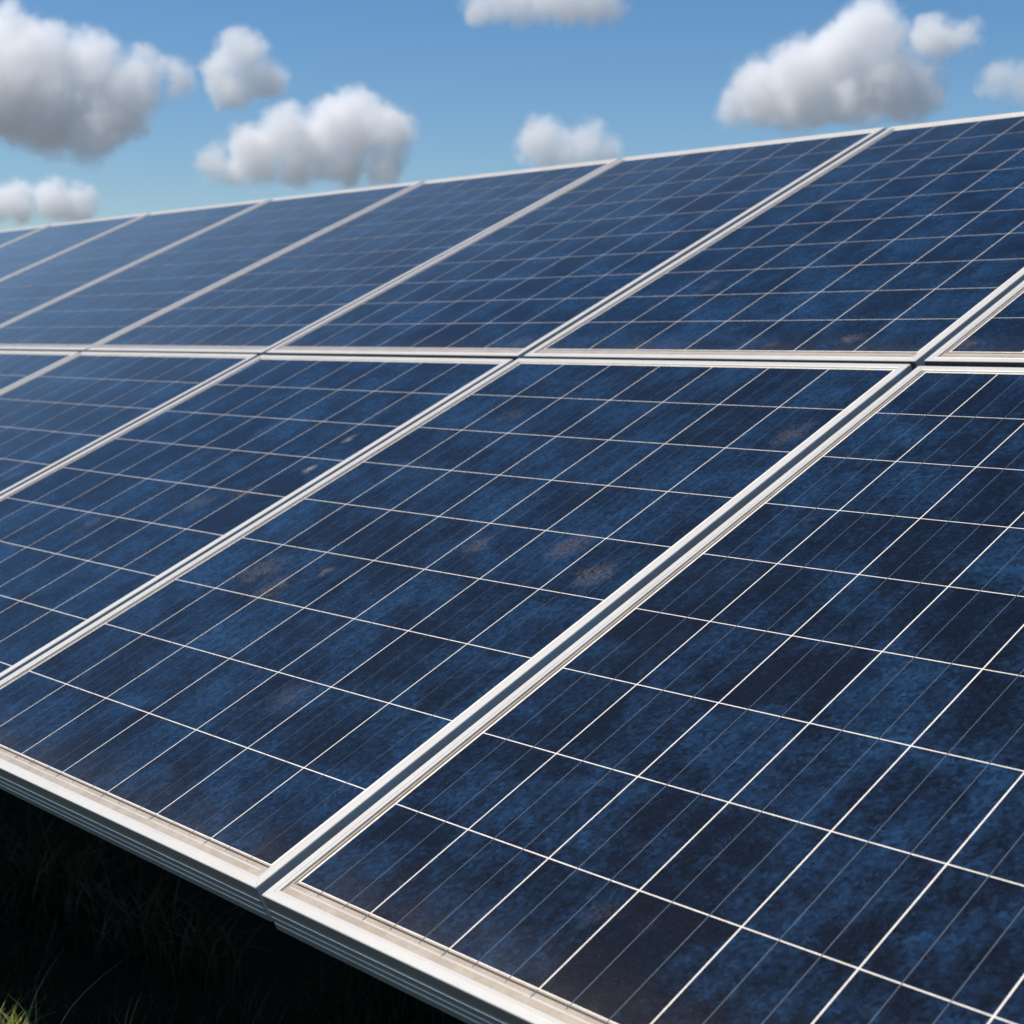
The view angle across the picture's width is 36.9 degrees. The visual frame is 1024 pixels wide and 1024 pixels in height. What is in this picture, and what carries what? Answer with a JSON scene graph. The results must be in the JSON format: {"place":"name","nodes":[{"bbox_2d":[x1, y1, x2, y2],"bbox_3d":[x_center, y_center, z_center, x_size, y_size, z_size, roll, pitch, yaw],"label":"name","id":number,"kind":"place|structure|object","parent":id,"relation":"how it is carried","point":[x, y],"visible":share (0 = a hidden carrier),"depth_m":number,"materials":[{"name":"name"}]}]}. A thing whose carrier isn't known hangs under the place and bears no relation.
{"place":"outdoors","nodes":[
{"label":"outdoors","id":0,"kind":"place"},
{"bbox_2d":[110,997,139,1023],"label":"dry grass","id":1,"kind":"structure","parent":0,"point":[127,1012],"depth_m":3.39,"materials":[{"name":"green plant"}]},
{"bbox_2d":[0,789,466,1023],"bbox_3d":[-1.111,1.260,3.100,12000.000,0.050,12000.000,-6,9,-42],"label":"ground","id":2,"kind":"structure","parent":0,"point":[275,943],"depth_m":3.94,"materials":[{"name":"plant"}]},
{"bbox_2d":[0,987,55,1023],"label":"grass clump","id":3,"kind":"object","parent":2,"relation":"on","point":[12,1018],"visible":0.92,"depth_m":3.45,"materials":[{"name":"green plant"}]},
{"bbox_2d":[0,950,133,1023],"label":"grass tuft","id":4,"kind":"object","parent":2,"relation":"on","point":[35,1020],"visible":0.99,"depth_m":3.42,"materials":[{"name":"green plant"}]},
{"bbox_2d":[0,0,1023,229],"label":"sky","id":5,"kind":"structure","parent":0,"point":[109,108],"materials":[{"name":"blue"}]},
{"bbox_3d":[-1.640,0.351,6.617,13.200,2.187,3.375,7,33,47],"label":"rack","id":6,"kind":"object","parent":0,"visible":0},
{"bbox_2d":[0,224,50,245],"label":"solar panel","id":7,"kind":"object","parent":6,"relation":"on","point":[8,236],"visible":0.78,"depth_m":9.46,"materials":[{"name":"glass"}]},
{"bbox_2d":[0,351,79,391],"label":"solar panel","id":8,"kind":"object","parent":6,"relation":"on","point":[17,367],"visible":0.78,"depth_m":5.80,"materials":[{"name":"glass"}]},
{"bbox_2d":[0,213,148,279],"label":"solar panel","id":9,"kind":"object","parent":6,"relation":"on","point":[33,248],"visible":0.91,"depth_m":8.62,"materials":[{"name":"glass"}]},
{"bbox_2d":[0,352,257,495],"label":"solar panel","id":10,"kind":"object","parent":6,"relation":"on","point":[61,412],"visible":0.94,"depth_m":4.93,"materials":[{"name":"glass"}]},
{"bbox_2d":[0,199,269,325],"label":"solar panel","id":11,"kind":"object","parent":6,"relation":"on","point":[48,281],"visible":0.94,"depth_m":7.62,"materials":[{"name":"glass"}]},
{"bbox_2d":[0,181,422,352],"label":"solar panel","id":12,"kind":"object","parent":6,"relation":"on","point":[84,319],"visible":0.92,"depth_m":6.62,"materials":[{"name":"glass"}]},
{"bbox_2d":[0,355,513,680],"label":"solar panel","id":13,"kind":"object","parent":6,"relation":"on","point":[93,534],"visible":0.96,"depth_m":3.92,"materials":[{"name":"glass"}]},
{"bbox_2d":[86,158,619,355],"bbox_3d":[-0.577,-0.955,5.821,1.170,0.063,1.802,7,33,47],"label":"solar panel","id":14,"kind":"object","parent":6,"relation":"on","point":[263,308],"visible":0.88,"depth_m":5.73,"materials":[{"name":"glass"}]},
{"bbox_2d":[0,358,911,921],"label":"solar panel","id":15,"kind":"object","parent":6,"relation":"on","point":[248,716],"visible":0.98,"depth_m":2.87,"materials":[{"name":"glass"}]},
{"bbox_2d":[266,127,885,360],"bbox_3d":[0.230,-0.856,4.953,1.170,0.062,1.802,7,34,47],"label":"solar panel","id":16,"kind":"object","parent":6,"relation":"on","point":[521,285],"visible":0.9,"depth_m":4.84,"materials":[{"name":"glass"}]},
{"bbox_2d":[262,366,1023,1023],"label":"solar panel","id":17,"kind":"object","parent":6,"relation":"on","point":[758,758],"visible":1,"depth_m":2.04,"materials":[{"name":"glass"}]},
{"bbox_2d":[524,112,1023,370],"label":"solar panel","id":18,"kind":"object","parent":6,"relation":"on","point":[903,244],"visible":0.94,"depth_m":3.92,"materials":[{"name":"glass"}]},
{"bbox_2d":[924,281,1023,367],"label":"solar panel","id":19,"kind":"object","parent":6,"relation":"on","point":[992,336],"visible":0.7,"depth_m":3.13,"materials":[{"name":"glass"}]}
]}

